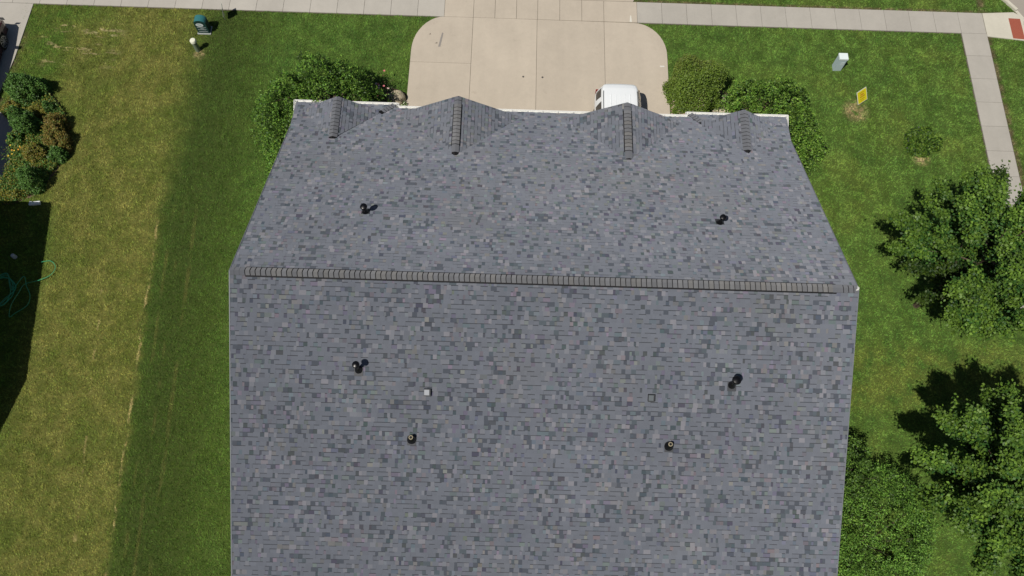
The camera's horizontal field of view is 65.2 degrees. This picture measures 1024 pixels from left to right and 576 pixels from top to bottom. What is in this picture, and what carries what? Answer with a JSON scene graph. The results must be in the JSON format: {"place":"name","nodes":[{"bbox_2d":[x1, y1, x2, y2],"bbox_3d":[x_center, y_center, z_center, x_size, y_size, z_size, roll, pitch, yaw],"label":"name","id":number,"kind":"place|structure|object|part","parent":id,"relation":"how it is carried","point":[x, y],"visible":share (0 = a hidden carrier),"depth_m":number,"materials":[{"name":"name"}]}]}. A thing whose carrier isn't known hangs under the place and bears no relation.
{"place":"outdoors","nodes":[
{"label":"outdoors","id":0,"kind":"place"},
{"bbox_2d":[0,3,33,91],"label":"neighbour driveway","id":1,"kind":"structure","parent":0,"point":[15,16],"depth_m":36.11,"materials":[{"name":"concrete"}]},
{"bbox_2d":[0,17,8,58],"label":"parked car","id":2,"kind":"object","parent":1,"relation":"on","point":[4,42],"visible":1,"depth_m":35.45,"materials":[{"name":"black paint"}]},
{"bbox_2d":[0,0,985,33],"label":"sidewalk","id":3,"kind":"structure","parent":0,"point":[775,17],"depth_m":36.99,"materials":[{"name":"concrete"}]},
{"bbox_2d":[0,0,1023,575],"bbox_3d":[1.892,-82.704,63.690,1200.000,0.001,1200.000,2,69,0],"label":"ground","id":4,"kind":"structure","parent":0,"point":[218,200],"depth_m":32.56,"materials":[{"name":"green plant"}]},
{"bbox_2d":[0,112,12,181],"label":"neighbour walk","id":5,"kind":"structure","parent":4,"relation":"on","point":[5,128],"depth_m":34.04,"materials":[{"name":"concrete"}]},
{"bbox_2d":[0,260,55,316],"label":"garden hose","id":6,"kind":"object","parent":4,"relation":"on","point":[12,287],"visible":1,"depth_m":31.62,"materials":[{"name":"green rubber"}]},
{"bbox_2d":[0,89,68,204],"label":"planting bed","id":7,"kind":"object","parent":4,"relation":"on","point":[51,175],"visible":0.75,"depth_m":33.65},
{"bbox_2d":[1,100,21,114],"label":"spirea bush","id":8,"kind":"object","parent":7,"relation":"on","point":[8,103],"visible":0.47,"depth_m":34.24,"materials":[{"name":"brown plant"}]},
{"bbox_2d":[0,190,26,199],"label":"leafy plant","id":9,"kind":"object","parent":7,"relation":"on","point":[14,193],"visible":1,"depth_m":32.87,"materials":[{"name":"green plant"}]},
{"bbox_2d":[5,129,23,145],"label":"leafy plant","id":10,"kind":"object","parent":7,"relation":"on","point":[12,135],"visible":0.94,"depth_m":33.67,"materials":[{"name":"green plant"}]},
{"bbox_2d":[0,139,31,168],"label":"daylily plant","id":11,"kind":"object","parent":7,"relation":"on","point":[16,153],"visible":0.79,"depth_m":33.46,"materials":[{"name":"green plant"}]},
{"bbox_2d":[4,105,43,136],"bbox_3d":[-20.566,-7.088,33.610,1.109,1.533,1.072,23,70,8],"label":"round shrub","id":12,"kind":"object","parent":7,"relation":"on","point":[17,117],"visible":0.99,"depth_m":33.47,"materials":[{"name":"green plant"}]},
{"bbox_2d":[2,71,52,106],"bbox_3d":[-20.883,-8.743,34.202,1.716,1.591,1.321,-28,72,-11],"label":"round shrub","id":13,"kind":"object","parent":7,"relation":"on","point":[23,83],"visible":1,"depth_m":34.11,"materials":[{"name":"green plant"}]},
{"bbox_2d":[15,162,48,194],"bbox_3d":[-19.885,-4.612,32.752,1.171,1.382,1.201,2,69,0],"label":"round shrub","id":14,"kind":"object","parent":7,"relation":"on","point":[27,171],"visible":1,"depth_m":32.76,"materials":[{"name":"green plant"}]},
{"bbox_2d":[0,87,66,204],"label":"ground cover","id":15,"kind":"object","parent":7,"relation":"on","point":[8,176],"visible":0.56,"depth_m":33.54,"materials":[{"name":"green plant"}]},
{"bbox_2d":[20,141,48,165],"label":"spirea bush","id":16,"kind":"object","parent":7,"relation":"on","point":[34,148],"visible":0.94,"depth_m":33.31,"materials":[{"name":"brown plant"}]},
{"bbox_2d":[26,103,50,117],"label":"spirea bush","id":17,"kind":"object","parent":7,"relation":"on","point":[40,112],"visible":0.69,"depth_m":34.18,"materials":[{"name":"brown plant"}]},
{"bbox_2d":[41,100,56,112],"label":"leafy plant","id":18,"kind":"object","parent":7,"relation":"on","point":[48,106],"visible":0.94,"depth_m":34.21,"materials":[{"name":"green plant"}]},
{"bbox_2d":[41,112,71,138],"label":"spirea bush","id":19,"kind":"object","parent":7,"relation":"on","point":[49,120],"visible":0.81,"depth_m":33.82,"materials":[{"name":"brown plant"}]},
{"bbox_2d":[41,127,73,154],"bbox_3d":[-19.146,-6.209,33.586,1.075,0.992,1.161,-32,73,-12],"label":"spirea bush","id":20,"kind":"object","parent":7,"relation":"on","point":[53,135],"visible":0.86,"depth_m":33.50,"materials":[{"name":"brown plant"}]},
{"bbox_2d":[46,145,69,164],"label":"leafy plant","id":21,"kind":"object","parent":7,"relation":"on","point":[57,152],"visible":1,"depth_m":33.43,"materials":[{"name":"green plant"}]},
{"bbox_2d":[28,201,40,205],"bbox_3d":[-19.659,-3.482,32.952,0.409,0.160,0.182,-6,69,-3],"label":"downspout end","id":22,"kind":"object","parent":4,"relation":"on","point":[32,203],"visible":1,"depth_m":32.94,"materials":[{"name":"white metal"}]},
{"bbox_2d":[190,38,200,52],"bbox_3d":[-14.075,-10.795,35.557,0.267,0.745,0.267,2,69,0],"label":"utility post","id":23,"kind":"object","parent":4,"relation":"on","point":[193,41],"visible":1,"depth_m":35.42,"materials":[{"name":"plastic"}]},
{"bbox_2d":[193,15,211,34],"bbox_3d":[-13.908,-11.823,35.881,0.600,0.880,0.440,2,69,0],"label":"utility box","id":24,"kind":"object","parent":4,"relation":"on","point":[202,25],"visible":1,"depth_m":35.75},
{"bbox_2d":[250,50,390,175],"bbox_3d":[-8.259,-7.635,32.778,6.282,3.911,4.725,-34,74,-13],"label":"weeping tree","id":25,"kind":"object","parent":4,"relation":"on","point":[304,85],"visible":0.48,"depth_m":32.30,"materials":[{"name":"green plant"}]},
{"bbox_2d":[345,88,405,105],"bbox_3d":[-6.502,-7.131,34.693,3.560,0.001,3.750,2,69,0],"label":"planting bed","id":26,"kind":"object","parent":4,"relation":"on","point":[392,89],"visible":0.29,"depth_m":35.23,"materials":[{"name":"brown soil"}]},
{"bbox_2d":[363,68,399,101],"bbox_3d":[-5.943,-8.362,34.703,2.162,0.944,2.669,2,69,0],"label":"rose bush","id":27,"kind":"object","parent":26,"relation":"on","point":[383,87],"visible":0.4,"depth_m":34.75,"materials":[{"name":"green plant"}]},
{"bbox_2d":[385,90,405,105],"bbox_3d":[-5.081,-8.312,34.937,0.819,0.463,0.806,27,71,9],"label":"boulder","id":28,"kind":"object","parent":26,"relation":"on","point":[400,98],"visible":0.63,"depth_m":34.77,"materials":[{"name":"stone"}]},
{"bbox_2d":[37,0,1021,185],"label":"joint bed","id":29,"kind":"object","parent":4,"relation":"on","point":[641,23],"visible":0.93,"depth_m":36.72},
{"bbox_2d":[229,96,858,575],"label":"duplex house","id":30,"kind":"structure","parent":4,"relation":"on","point":[469,336],"depth_m":24.81,"materials":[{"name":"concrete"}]},
{"bbox_2d":[587,0,633,1],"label":"driveway apron","id":31,"kind":"object","parent":4,"relation":"on","point":[614,0],"visible":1,"depth_m":37.27,"materials":[{"name":"concrete"}]},
{"bbox_2d":[674,83,749,111],"bbox_3d":[9.240,-7.021,34.957,4.560,0.001,4.500,2,69,0],"label":"planting bed","id":32,"kind":"object","parent":4,"relation":"on","point":[726,93],"visible":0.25,"depth_m":35.43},
{"bbox_2d":[372,93,720,113],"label":"bed gravel","id":33,"kind":"structure","parent":32,"relation":"on","point":[670,110],"depth_m":35.23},
{"bbox_2d":[662,53,729,113],"bbox_3d":[8.025,-8.855,34.415,2.726,2.324,2.574,36,73,12],"label":"rounded shrub","id":34,"kind":"object","parent":32,"relation":"on","point":[705,73],"visible":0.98,"depth_m":34.07,"materials":[{"name":"green plant"}]},
{"bbox_2d":[712,107,727,112],"bbox_3d":[9.169,-7.737,35.075,0.811,0.297,0.602,2,69,0],"label":"boulder","id":35,"kind":"object","parent":32,"relation":"on","point":[723,110],"visible":0.3,"depth_m":34.97,"materials":[{"name":"stone"}]},
{"bbox_2d":[711,73,827,175],"bbox_3d":[11.225,-7.420,33.563,5.515,2.997,4.034,30,72,10],"label":"weeping tree","id":36,"kind":"object","parent":4,"relation":"on","point":[807,140],"visible":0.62,"depth_m":33.32,"materials":[{"name":"green plant"}]},
{"bbox_2d":[832,53,848,70],"bbox_3d":[14.666,-10.098,35.783,0.390,0.870,0.330,2,69,0],"label":"cable pedestal","id":37,"kind":"object","parent":4,"relation":"on","point":[840,61],"visible":1,"depth_m":35.61,"materials":[{"name":"grey metal"}]},
{"bbox_2d":[842,435,877,521],"bbox_3d":[11.962,6.625,28.328,2.721,2.808,3.184,2,69,0],"label":"hedge shrub","id":38,"kind":"object","parent":4,"relation":"on","point":[860,460],"visible":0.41,"depth_m":28.03,"materials":[{"name":"green plant"}]},
{"bbox_2d":[857,87,866,104],"bbox_3d":[15.414,-8.434,35.309,0.580,0.722,0.375,-32,73,-12],"label":"yard sign","id":39,"kind":"object","parent":4,"relation":"on","point":[861,95],"visible":1,"depth_m":35.22,"materials":[{"name":"yellow plastic"}]},
{"bbox_2d":[837,460,943,575],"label":"hedge shrub","id":40,"kind":"object","parent":4,"relation":"on","point":[906,565],"visible":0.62,"depth_m":27.52,"materials":[{"name":"green plant"}]},
{"bbox_2d":[903,125,944,157],"bbox_3d":[17.749,-6.463,34.334,1.498,1.148,1.462,2,69,0],"label":"shrub","id":41,"kind":"object","parent":4,"relation":"on","point":[918,140],"visible":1,"depth_m":34.30,"materials":[{"name":"green plant"}]},
{"bbox_2d":[874,157,1023,351],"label":"maple tree","id":42,"kind":"object","parent":4,"relation":"on","point":[980,226],"visible":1,"depth_m":26.71,"materials":[{"name":"green plant"}]},
{"bbox_2d":[907,376,1023,575],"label":"maple tree","id":43,"kind":"object","parent":4,"relation":"on","point":[982,480],"visible":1,"depth_m":23.99,"materials":[{"name":"green plant"}]},
{"bbox_2d":[982,12,1023,40],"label":"kerb ramp","id":44,"kind":"structure","parent":4,"relation":"on","point":[996,25],"depth_m":37.17,"materials":[{"name":"concrete"}]},
{"bbox_2d":[1008,18,1023,38],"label":"tactile pad","id":45,"kind":"object","parent":44,"relation":"on","point":[1016,29],"visible":1,"depth_m":37.10,"materials":[{"name":"red plastic"}]},
{"bbox_2d":[1003,0,1023,21],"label":"kerb","id":46,"kind":"structure","parent":4,"relation":"on","point":[1014,8],"depth_m":37.49,"materials":[{"name":"concrete"}]},
{"bbox_2d":[406,17,669,113],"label":"driveway","id":47,"kind":"structure","parent":0,"point":[577,67],"depth_m":35.95,"materials":[{"name":"concrete"}]},
{"bbox_2d":[593,84,640,110],"bbox_3d":[4.491,-6.042,33.556,2.340,1.768,5.090,2,69,0],"label":"parked minivan","id":48,"kind":"object","parent":47,"relation":"on","point":[608,95],"visible":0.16,"depth_m":33.45,"materials":[{"name":"white paint"}]},
{"bbox_3d":[3.658,-8.163,33.830,0.176,0.442,0.469,5,69,1],"label":"side window","id":49,"kind":"part","parent":48,"relation":"part of","materials":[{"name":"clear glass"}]},
{"bbox_2d":[961,33,1023,307],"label":"side path","id":50,"kind":"structure","parent":0,"point":[993,121],"depth_m":35.53,"materials":[{"name":"concrete"}]},
{"bbox_2d":[1009,0,1023,22],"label":"street","id":51,"kind":"structure","parent":0,"point":[1019,4],"depth_m":37.66,"materials":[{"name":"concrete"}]}
]}

